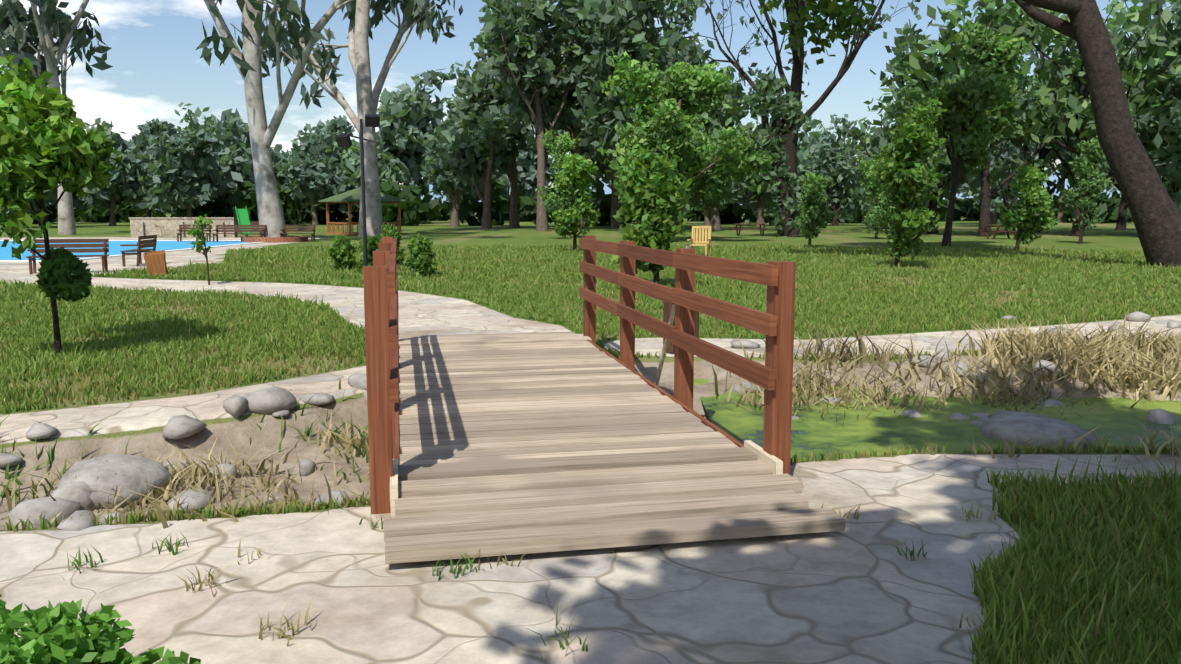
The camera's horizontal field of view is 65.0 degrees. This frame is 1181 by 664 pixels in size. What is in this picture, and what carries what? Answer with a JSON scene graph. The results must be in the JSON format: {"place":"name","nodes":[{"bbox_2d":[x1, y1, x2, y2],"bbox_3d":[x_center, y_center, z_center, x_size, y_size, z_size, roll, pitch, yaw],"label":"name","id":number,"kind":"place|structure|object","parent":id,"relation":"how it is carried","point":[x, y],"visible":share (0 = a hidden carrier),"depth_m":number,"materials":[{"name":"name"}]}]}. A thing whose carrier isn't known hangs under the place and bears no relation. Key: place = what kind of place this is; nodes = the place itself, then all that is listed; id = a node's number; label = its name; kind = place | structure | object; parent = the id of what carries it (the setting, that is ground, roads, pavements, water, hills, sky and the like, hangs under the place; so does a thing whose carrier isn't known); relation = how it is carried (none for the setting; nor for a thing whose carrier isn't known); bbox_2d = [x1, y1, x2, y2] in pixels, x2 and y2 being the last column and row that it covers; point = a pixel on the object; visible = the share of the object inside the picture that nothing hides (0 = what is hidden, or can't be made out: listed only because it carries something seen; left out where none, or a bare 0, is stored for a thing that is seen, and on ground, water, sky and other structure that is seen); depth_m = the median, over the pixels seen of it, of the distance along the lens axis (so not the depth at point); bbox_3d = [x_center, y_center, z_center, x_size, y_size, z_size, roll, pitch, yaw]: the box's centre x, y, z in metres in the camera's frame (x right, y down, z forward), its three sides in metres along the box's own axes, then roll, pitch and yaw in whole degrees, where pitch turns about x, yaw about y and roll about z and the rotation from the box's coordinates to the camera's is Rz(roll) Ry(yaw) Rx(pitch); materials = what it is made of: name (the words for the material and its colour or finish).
{"place":"outdoors","nodes":[
{"label":"outdoors","id":0,"kind":"place"},
{"bbox_2d":[171,207,184,216],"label":"tree","id":1,"kind":"object","parent":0,"point":[181,214],"depth_m":114.35,"materials":[{"name":"green plant"}]},
{"bbox_2d":[0,0,1175,187],"label":"sky","id":2,"kind":"structure","parent":0,"point":[153,55],"materials":[{"name":"blue"}]},
{"bbox_2d":[0,211,1180,663],"bbox_3d":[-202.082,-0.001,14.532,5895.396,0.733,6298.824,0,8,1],"label":"ground","id":3,"kind":"structure","parent":0,"point":[858,591],"depth_m":4.39,"materials":[{"name":"beige stone"}]},
{"bbox_2d":[0,188,57,213],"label":"tree","id":4,"kind":"object","parent":3,"relation":"on","point":[48,194],"visible":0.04,"depth_m":81.71,"materials":[{"name":"green plant"}]},
{"bbox_2d":[6,185,82,223],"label":"tree","id":5,"kind":"object","parent":3,"relation":"on","point":[35,206],"depth_m":87.94,"materials":[{"name":"green plant"}]},
{"bbox_2d":[36,197,55,210],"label":"tree","id":6,"kind":"object","parent":3,"relation":"on","point":[52,202],"depth_m":106.09,"materials":[{"name":"green plant"}]},
{"bbox_2d":[0,0,112,234],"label":"eucalyptus","id":7,"kind":"object","parent":3,"relation":"on","point":[14,35],"depth_m":58.36,"materials":[{"name":"plant"}]},
{"bbox_2d":[0,53,122,353],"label":"young tree","id":8,"kind":"object","parent":3,"relation":"on","point":[49,134],"depth_m":9.64,"materials":[{"name":"green plant"}]},
{"bbox_2d":[39,246,72,267],"bbox_3d":[-5.947,-0.772,10.350,0.389,0.384,0.388,-4,8,-27],"label":"bush","id":9,"kind":"object","parent":8,"relation":"attached to","point":[61,252],"visible":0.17,"depth_m":10.27,"materials":[{"name":"green plant"}]},
{"bbox_2d":[36,255,92,300],"bbox_3d":[-5.833,-0.595,10.269,0.584,0.538,0.581,0,8,1],"label":"bush","id":10,"kind":"object","parent":8,"relation":"attached to","point":[54,278],"visible":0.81,"depth_m":10.12,"materials":[{"name":"green plant"}]},
{"bbox_2d":[56,276,91,302],"bbox_3d":[-5.699,-0.480,10.239,0.364,0.316,0.332,-1,8,-11],"label":"bush","id":11,"kind":"object","parent":8,"relation":"attached to","point":[80,292],"visible":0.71,"depth_m":10.16,"materials":[{"name":"green plant"}]},
{"bbox_2d":[26,239,108,273],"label":"pool bench","id":12,"kind":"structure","parent":3,"relation":"on","point":[94,248],"depth_m":23.86,"materials":[{"name":"brown wood"}]},
{"bbox_2d":[0,594,207,663],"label":"hedge shrub","id":13,"kind":"object","parent":3,"relation":"on","point":[59,633],"visible":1,"depth_m":2.70,"materials":[{"name":"green plant"}]},
{"bbox_2d":[55,117,152,225],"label":"tree","id":14,"kind":"object","parent":3,"relation":"on","point":[124,182],"depth_m":91.59,"materials":[{"name":"green plant"}]},
{"bbox_2d":[0,240,264,261],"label":"swimming pool","id":15,"kind":"structure","parent":3,"relation":"on","point":[115,248],"depth_m":39.52,"materials":[{"name":"liquid"}]},
{"bbox_2d":[120,235,156,266],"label":"pool bench","id":16,"kind":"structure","parent":3,"relation":"on","point":[151,242],"depth_m":26.66,"materials":[{"name":"brown wood"}]},
{"bbox_2d":[128,118,181,216],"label":"tree","id":17,"kind":"object","parent":3,"relation":"on","point":[156,128],"depth_m":99.48,"materials":[{"name":"green plant"}]},
{"bbox_2d":[143,250,167,275],"bbox_3d":[-10.592,-1.659,22.585,0.506,0.641,0.512,-3,8,-21],"label":"trash can","id":18,"kind":"object","parent":3,"relation":"on","point":[155,261],"visible":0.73,"depth_m":22.42,"materials":[{"name":"orange wood"}]},
{"bbox_2d":[132,102,232,216],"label":"tree","id":19,"kind":"object","parent":3,"relation":"on","point":[177,167],"depth_m":92.82,"materials":[{"name":"green plant"}]},
{"bbox_2d":[128,217,237,236],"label":"stone wall","id":20,"kind":"structure","parent":3,"relation":"on","point":[158,226],"depth_m":55.01,"materials":[{"name":"beige stone"}]},
{"bbox_2d":[176,225,211,241],"bbox_3d":[-20.000,-4.976,46.767,1.600,0.862,0.561,0,8,-4],"label":"bench","id":21,"kind":"object","parent":3,"relation":"on","point":[181,227],"visible":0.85,"depth_m":46.93,"materials":[{"name":"brown wood"}]},
{"bbox_2d":[187,214,213,284],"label":"thin sapling","id":22,"kind":"object","parent":3,"relation":"on","point":[199,232],"depth_m":19.80,"materials":[{"name":"green plant"}]},
{"bbox_2d":[179,108,282,204],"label":"tree","id":23,"kind":"object","parent":3,"relation":"on","point":[236,176],"visible":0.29,"depth_m":103.56,"materials":[{"name":"green plant"}]},
{"bbox_2d":[211,225,266,241],"bbox_3d":[-17.500,-4.902,46.211,2.600,0.862,0.561,0,8,3],"label":"bench","id":24,"kind":"object","parent":3,"relation":"on","point":[264,227],"visible":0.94,"depth_m":46.38,"materials":[{"name":"brown wood"}]},
{"bbox_2d":[206,111,273,214],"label":"tree","id":25,"kind":"object","parent":3,"relation":"on","point":[237,157],"depth_m":103.03,"materials":[{"name":"green plant"}]},
{"bbox_2d":[233,206,251,237],"bbox_3d":[-20.124,-6.364,53.602,0.700,1.829,3.160,-4,8,-27],"label":"playground slide","id":26,"kind":"object","parent":3,"relation":"on","point":[242,216],"visible":0.75,"depth_m":53.46,"materials":[{"name":"green plastic"}]},
{"bbox_2d":[243,221,258,234],"bbox_3d":[-21.467,-6.743,60.190,2.200,0.862,0.561,0,8,1],"label":"bench","id":27,"kind":"object","parent":3,"relation":"on","point":[254,222],"visible":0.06,"depth_m":60.39,"materials":[{"name":"brown wood"}]},
{"bbox_2d":[241,236,307,242],"bbox_3d":[-16.057,-4.733,47.186,3.255,0.250,3.255,0,8,1],"label":"brick planter","id":28,"kind":"object","parent":3,"relation":"on","point":[274,239],"visible":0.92,"depth_m":45.84,"materials":[{"name":"brick"}]},
{"bbox_2d":[274,150,297,212],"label":"tree","id":29,"kind":"object","parent":3,"relation":"on","point":[281,179],"visible":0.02,"depth_m":113.05,"materials":[{"name":"green plant"}]},
{"bbox_2d":[279,225,315,241],"bbox_3d":[-14.733,-4.959,46.640,1.700,0.862,0.561,0,8,-1],"label":"bench","id":30,"kind":"object","parent":3,"relation":"on","point":[313,228],"visible":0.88,"depth_m":46.83,"materials":[{"name":"brown wood"}]},
{"bbox_2d":[196,0,413,236],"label":"eucalyptus","id":31,"kind":"object","parent":3,"relation":"on","point":[269,206],"depth_m":44.55,"materials":[{"name":"white plant"}]},
{"bbox_2d":[273,123,360,224],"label":"tree","id":32,"kind":"object","parent":3,"relation":"on","point":[305,172],"depth_m":97.13,"materials":[{"name":"green plant"}]},
{"bbox_2d":[304,115,354,217],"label":"tree","id":33,"kind":"object","parent":3,"relation":"on","point":[337,126],"depth_m":107.27,"materials":[{"name":"green plant"}]},
{"bbox_2d":[327,235,359,269],"bbox_3d":[-6.519,-2.064,24.649,0.875,1.069,0.766,0,8,1],"label":"bush","id":34,"kind":"object","parent":3,"relation":"on","point":[342,250],"depth_m":24.48,"materials":[{"name":"green plant"}]},
{"bbox_2d":[335,114,379,265],"bbox_3d":[-5.534,-3.254,22.266,1.098,3.843,0.347,0,8,1],"label":"floodlight pole","id":35,"kind":"object","parent":3,"relation":"on","point":[344,139],"visible":0.81,"depth_m":22.12,"materials":[{"name":"grey metal"}]},
{"bbox_2d":[260,0,462,235],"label":"eucalyptus","id":36,"kind":"object","parent":3,"relation":"on","point":[357,45],"depth_m":58.45,"materials":[{"name":"white plant"}]},
{"bbox_2d":[318,187,407,234],"bbox_3d":[-15.157,-8.203,61.841,4.400,3.325,4.400,-6,10,-38],"label":"gazebo","id":37,"kind":"object","parent":3,"relation":"on","point":[351,196],"visible":0.58,"depth_m":61.03,"materials":[{"name":"brown wood"}]},
{"bbox_2d":[326,135,408,216],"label":"tree","id":38,"kind":"object","parent":3,"relation":"on","point":[348,158],"visible":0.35,"depth_m":100.35,"materials":[{"name":"green plant"}]},
{"bbox_2d":[355,234,381,271],"bbox_3d":[-5.439,-1.890,23.071,0.764,1.110,0.777,-5,9,-34],"label":"bush","id":39,"kind":"object","parent":3,"relation":"on","point":[372,243],"visible":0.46,"depth_m":22.91,"materials":[{"name":"green plant"}]},
{"bbox_2d":[379,223,404,262],"bbox_3d":[-5.668,-2.402,26.122,0.877,1.352,0.939,0,8,1],"label":"bush","id":40,"kind":"object","parent":3,"relation":"on","point":[390,231],"visible":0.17,"depth_m":26.00,"materials":[{"name":"green plant"}]},
{"bbox_2d":[375,68,452,191],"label":"tree","id":41,"kind":"object","parent":3,"relation":"on","point":[407,114],"depth_m":104.35,"materials":[{"name":"green plant"}]},
{"bbox_2d":[403,233,438,277],"bbox_3d":[-4.013,-1.778,22.056,0.902,1.179,0.938,0,8,1],"label":"bush","id":42,"kind":"object","parent":3,"relation":"on","point":[420,249],"depth_m":21.94,"materials":[{"name":"green plant"}]},
{"bbox_2d":[417,94,466,226],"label":"tall tree","id":43,"kind":"object","parent":3,"relation":"on","point":[440,178],"depth_m":88.03,"materials":[{"name":"green plant"}]},
{"bbox_2d":[432,31,528,228],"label":"tall tree","id":44,"kind":"object","parent":3,"relation":"on","point":[477,130],"depth_m":78.00,"materials":[{"name":"green plant"}]},
{"bbox_2d":[438,97,524,213],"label":"tree","id":45,"kind":"object","parent":3,"relation":"on","point":[503,179],"depth_m":127.50,"materials":[{"name":"green plant"}]},
{"bbox_2d":[444,0,556,227],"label":"tall tree","id":46,"kind":"object","parent":3,"relation":"on","point":[521,145],"depth_m":82.40,"materials":[{"name":"green plant"}]},
{"bbox_2d":[508,124,555,201],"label":"tree","id":47,"kind":"object","parent":3,"relation":"on","point":[527,180],"visible":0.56,"depth_m":134.36,"materials":[{"name":"green plant"}]},
{"bbox_2d":[474,0,601,230],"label":"tall tree","id":48,"kind":"object","parent":3,"relation":"on","point":[532,69],"depth_m":68.26,"materials":[{"name":"green plant"}]},
{"bbox_2d":[535,129,582,238],"bbox_3d":[-1.716,-8.221,51.663,2.796,6.260,3.771,0,8,1],"label":"sapling","id":49,"kind":"object","parent":3,"relation":"on","point":[565,145],"depth_m":51.64,"materials":[{"name":"green plant"}]},
{"bbox_2d":[548,152,600,250],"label":"sapling","id":50,"kind":"object","parent":3,"relation":"on","point":[576,165],"depth_m":34.18,"materials":[{"name":"green plant"}]},
{"bbox_2d":[59,498,1116,659],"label":"paving weeds","id":51,"kind":"object","parent":3,"relation":"on","point":[459,571],"visible":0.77,"depth_m":4.13,"materials":[{"name":"green plant"}]},
{"bbox_2d":[0,241,1180,663],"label":"lawn grass","id":52,"kind":"structure","parent":3,"relation":"on","point":[1102,603],"depth_m":12.03,"materials":[{"name":"green plant"}]},
{"bbox_2d":[0,313,1180,528],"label":"ditch straw","id":53,"kind":"object","parent":3,"relation":"on","point":[1104,357],"visible":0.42,"depth_m":8.94,"materials":[{"name":"beige plant"}]},
{"bbox_2d":[0,175,1180,225],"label":"undergrowth","id":54,"kind":"object","parent":3,"relation":"on","point":[416,210],"visible":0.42,"depth_m":103.83,"materials":[{"name":"green plant"}]},
{"bbox_2d":[0,311,1180,530],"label":"ditch rocks","id":55,"kind":"object","parent":3,"relation":"on","point":[130,473],"visible":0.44,"depth_m":6.76,"materials":[{"name":"grey stone"}]},
{"bbox_2d":[549,128,635,197],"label":"tree","id":56,"kind":"object","parent":3,"relation":"on","point":[603,166],"depth_m":101.21,"materials":[{"name":"green plant"}]},
{"bbox_2d":[538,0,652,229],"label":"tall tree","id":57,"kind":"object","parent":3,"relation":"on","point":[585,133],"depth_m":72.05,"materials":[{"name":"green plant"}]},
{"bbox_2d":[363,236,845,563],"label":"foot bridge","id":58,"kind":"structure","parent":3,"relation":"on","point":[516,443],"depth_m":5.38,"materials":[{"name":"brown wood"}]},
{"bbox_2d":[584,13,635,227],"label":"tall tree","id":59,"kind":"object","parent":3,"relation":"on","point":[615,206],"depth_m":84.86,"materials":[{"name":"plant"}]},
{"bbox_2d":[609,144,692,287],"bbox_3d":[1.104,-2.114,18.403,1.431,3.141,1.874,-6,9,-37],"label":"sapling","id":60,"kind":"object","parent":3,"relation":"on","point":[644,180],"depth_m":18.00,"materials":[{"name":"green plant"}]},
{"bbox_2d":[571,0,742,222],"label":"tall tree","id":61,"kind":"object","parent":3,"relation":"on","point":[628,36],"depth_m":63.93,"materials":[{"name":"green plant"}]},
{"bbox_2d":[654,244,690,385],"bbox_3d":[0.647,0.110,8.010,0.320,1.789,1.405,-1,8,-10],"label":"leaning broom","id":62,"kind":"object","parent":3,"relation":"on","point":[663,352],"visible":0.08,"depth_m":8.04,"materials":[{"name":"brown wood"}]},
{"bbox_2d":[663,301,698,352],"bbox_3d":[1.025,-0.100,10.501,0.398,0.620,0.404,0,8,1],"label":"slatted litter bin","id":63,"kind":"object","parent":3,"relation":"on","point":[667,307],"visible":0.12,"depth_m":10.39,"materials":[{"name":"brown wood"}]},
{"bbox_2d":[597,47,778,228],"bbox_3d":[4.881,-9.412,47.300,9.095,9.780,8.092,0,8,1],"label":"fresh green tree","id":64,"kind":"object","parent":3,"relation":"on","point":[691,84],"depth_m":46.19,"materials":[{"name":"green plant"}]},
{"bbox_2d":[687,226,711,255],"bbox_3d":[3.619,-2.981,30.810,0.660,1.072,0.620,3,8,21],"label":"chair","id":65,"kind":"object","parent":3,"relation":"on","point":[705,243],"visible":0.81,"depth_m":30.96,"materials":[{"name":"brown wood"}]},
{"bbox_2d":[651,0,759,227],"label":"tall tree","id":66,"kind":"object","parent":3,"relation":"on","point":[696,61],"depth_m":76.63,"materials":[{"name":"green plant"}]},
{"bbox_2d":[668,67,747,230],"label":"tall tree","id":67,"kind":"object","parent":3,"relation":"on","point":[727,118],"depth_m":71.08,"materials":[{"name":"green plant"}]},
{"bbox_2d":[674,183,743,224],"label":"tree","id":68,"kind":"object","parent":3,"relation":"on","point":[725,203],"depth_m":101.55,"materials":[{"name":"green plant"}]},
{"bbox_2d":[732,223,766,235],"bbox_3d":[9.892,-6.320,57.439,1.900,0.804,1.930,-1,8,-4],"label":"picnic table","id":69,"kind":"object","parent":3,"relation":"on","point":[760,229],"visible":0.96,"depth_m":57.29,"materials":[{"name":"brown wood"}]},
{"bbox_2d":[729,119,802,225],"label":"tall tree","id":70,"kind":"object","parent":3,"relation":"on","point":[750,199],"depth_m":90.49,"materials":[{"name":"green plant"}]},
{"bbox_2d":[654,0,920,232],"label":"tree","id":71,"kind":"object","parent":3,"relation":"on","point":[796,87],"depth_m":62.94,"materials":[{"name":"plant"}]},
{"bbox_2d":[736,69,815,236],"bbox_3d":[10.810,-10.304,55.223,5.227,10.677,4.208,0,8,1],"label":"leaning ivy","id":72,"kind":"object","parent":71,"relation":"attached to","point":[793,108],"depth_m":54.69,"materials":[{"name":"green plant"}]},
{"bbox_2d":[792,172,832,246],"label":"sapling","id":73,"kind":"object","parent":3,"relation":"on","point":[813,203],"depth_m":39.27,"materials":[{"name":"green plant"}]},
{"bbox_2d":[797,119,850,192],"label":"tree","id":74,"kind":"object","parent":3,"relation":"on","point":[806,144],"visible":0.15,"depth_m":115.28,"materials":[{"name":"green plant"}]},
{"bbox_2d":[798,114,869,225],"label":"grove tree","id":75,"kind":"object","parent":3,"relation":"on","point":[846,185],"depth_m":93.17,"materials":[{"name":"green plant"}]},
{"bbox_2d":[856,156,894,238],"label":"sapling","id":76,"kind":"object","parent":3,"relation":"on","point":[869,188],"depth_m":50.95,"materials":[{"name":"green plant"}]},
{"bbox_2d":[836,93,950,228],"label":"grove tree","id":77,"kind":"object","parent":3,"relation":"on","point":[859,147],"depth_m":76.93,"materials":[{"name":"green plant"}]},
{"bbox_2d":[869,97,946,267],"bbox_3d":[8.471,-3.909,25.042,2.015,4.644,2.547,0,8,1],"label":"sapling","id":78,"kind":"object","parent":3,"relation":"on","point":[917,136],"depth_m":24.50,"materials":[{"name":"green plant"}]},
{"bbox_2d":[829,2,1007,233],"bbox_3d":[21.924,-14.366,62.369,11.882,15.651,11.909,0,8,1],"label":"grove tree","id":79,"kind":"object","parent":3,"relation":"on","point":[877,139],"depth_m":61.84,"materials":[{"name":"green plant"}]},
{"bbox_2d":[694,378,1180,462],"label":"ditch water algae","id":80,"kind":"object","parent":3,"relation":"on","point":[1122,420],"visible":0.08,"depth_m":7.85,"materials":[{"name":"green liquid"}]},
{"bbox_2d":[934,139,966,196],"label":"tree","id":81,"kind":"object","parent":3,"relation":"on","point":[941,178],"depth_m":128.51,"materials":[{"name":"green plant"}]},
{"bbox_2d":[890,19,1029,245],"bbox_3d":[16.153,-8.454,39.969,6.270,9.770,5.681,0,8,1],"label":"light green tree","id":82,"kind":"object","parent":3,"relation":"on","point":[959,96],"depth_m":39.33,"materials":[{"name":"green plant"}]},
{"bbox_2d":[741,0,1180,267],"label":"leaning oak","id":83,"kind":"object","parent":3,"relation":"on","point":[1155,212],"depth_m":25.35,"materials":[{"name":"brown plant"}]},
{"bbox_2d":[879,0,1092,236],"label":"grove tree","id":84,"kind":"object","parent":3,"relation":"on","point":[1006,17],"depth_m":54.22,"materials":[{"name":"green plant"}]},
{"bbox_2d":[978,225,1017,238],"bbox_3d":[22.694,-5.496,51.180,1.900,0.804,1.930,-3,8,-21],"label":"picnic table","id":85,"kind":"object","parent":3,"relation":"on","point":[986,231],"visible":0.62,"depth_m":51.07,"materials":[{"name":"brown wood"}]},
{"bbox_2d":[962,140,1037,223],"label":"tree","id":86,"kind":"object","parent":3,"relation":"on","point":[965,184],"depth_m":101.96,"materials":[{"name":"green plant"}]},
{"bbox_2d":[958,54,1051,224],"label":"grove tree","id":87,"kind":"object","parent":3,"relation":"on","point":[1006,156],"depth_m":85.46,"materials":[{"name":"green plant"}]},
{"bbox_2d":[999,164,1058,251],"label":"sapling","id":88,"kind":"object","parent":3,"relation":"on","point":[1030,195],"depth_m":34.85,"materials":[{"name":"green plant"}]},
{"bbox_2d":[931,7,1140,231],"bbox_3d":[31.164,-17.844,65.540,11.905,21.684,14.970,-6,9,-37],"label":"grove tree","id":89,"kind":"object","parent":3,"relation":"on","point":[1061,180],"depth_m":64.07,"materials":[{"name":"green plant"}]},
{"bbox_2d":[1030,88,1099,222],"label":"tree","id":90,"kind":"object","parent":3,"relation":"on","point":[1049,169],"depth_m":114.84,"materials":[{"name":"green plant"}]},
{"bbox_2d":[953,0,1180,235],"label":"grove tree","id":91,"kind":"object","parent":3,"relation":"on","point":[1045,40],"depth_m":55.04,"materials":[{"name":"green plant"}]},
{"bbox_2d":[1058,136,1113,243],"bbox_3d":[23.663,-6.721,44.280,2.394,5.182,2.258,0,8,1],"label":"sapling","id":92,"kind":"object","parent":3,"relation":"on","point":[1092,151],"depth_m":43.94,"materials":[{"name":"green plant"}]},
{"bbox_2d":[1097,121,1134,193],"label":"tree","id":93,"kind":"object","parent":3,"relation":"on","point":[1112,190],"depth_m":124.73,"materials":[{"name":"green plant"}]},
{"bbox_2d":[1058,0,1174,230],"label":"grove tree","id":94,"kind":"object","parent":3,"relation":"on","point":[1121,218],"depth_m":72.12,"materials":[{"name":"green plant"}]},
{"bbox_2d":[1088,0,1180,210],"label":"grove tree","id":95,"kind":"object","parent":3,"relation":"on","point":[1120,18],"depth_m":59.13,"materials":[{"name":"green plant"}]},
{"bbox_2d":[1110,0,1180,202],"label":"grove tree","id":96,"kind":"object","parent":3,"relation":"on","point":[1170,118],"depth_m":52.02,"materials":[{"name":"green plant"}]},
{"bbox_2d":[156,163,1120,209],"bbox_3d":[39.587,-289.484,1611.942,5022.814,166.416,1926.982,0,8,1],"label":"distant mountains","id":97,"kind":"structure","parent":0,"point":[607,190],"depth_m":2391.88,"materials":[{"name":"blue"}]}
]}

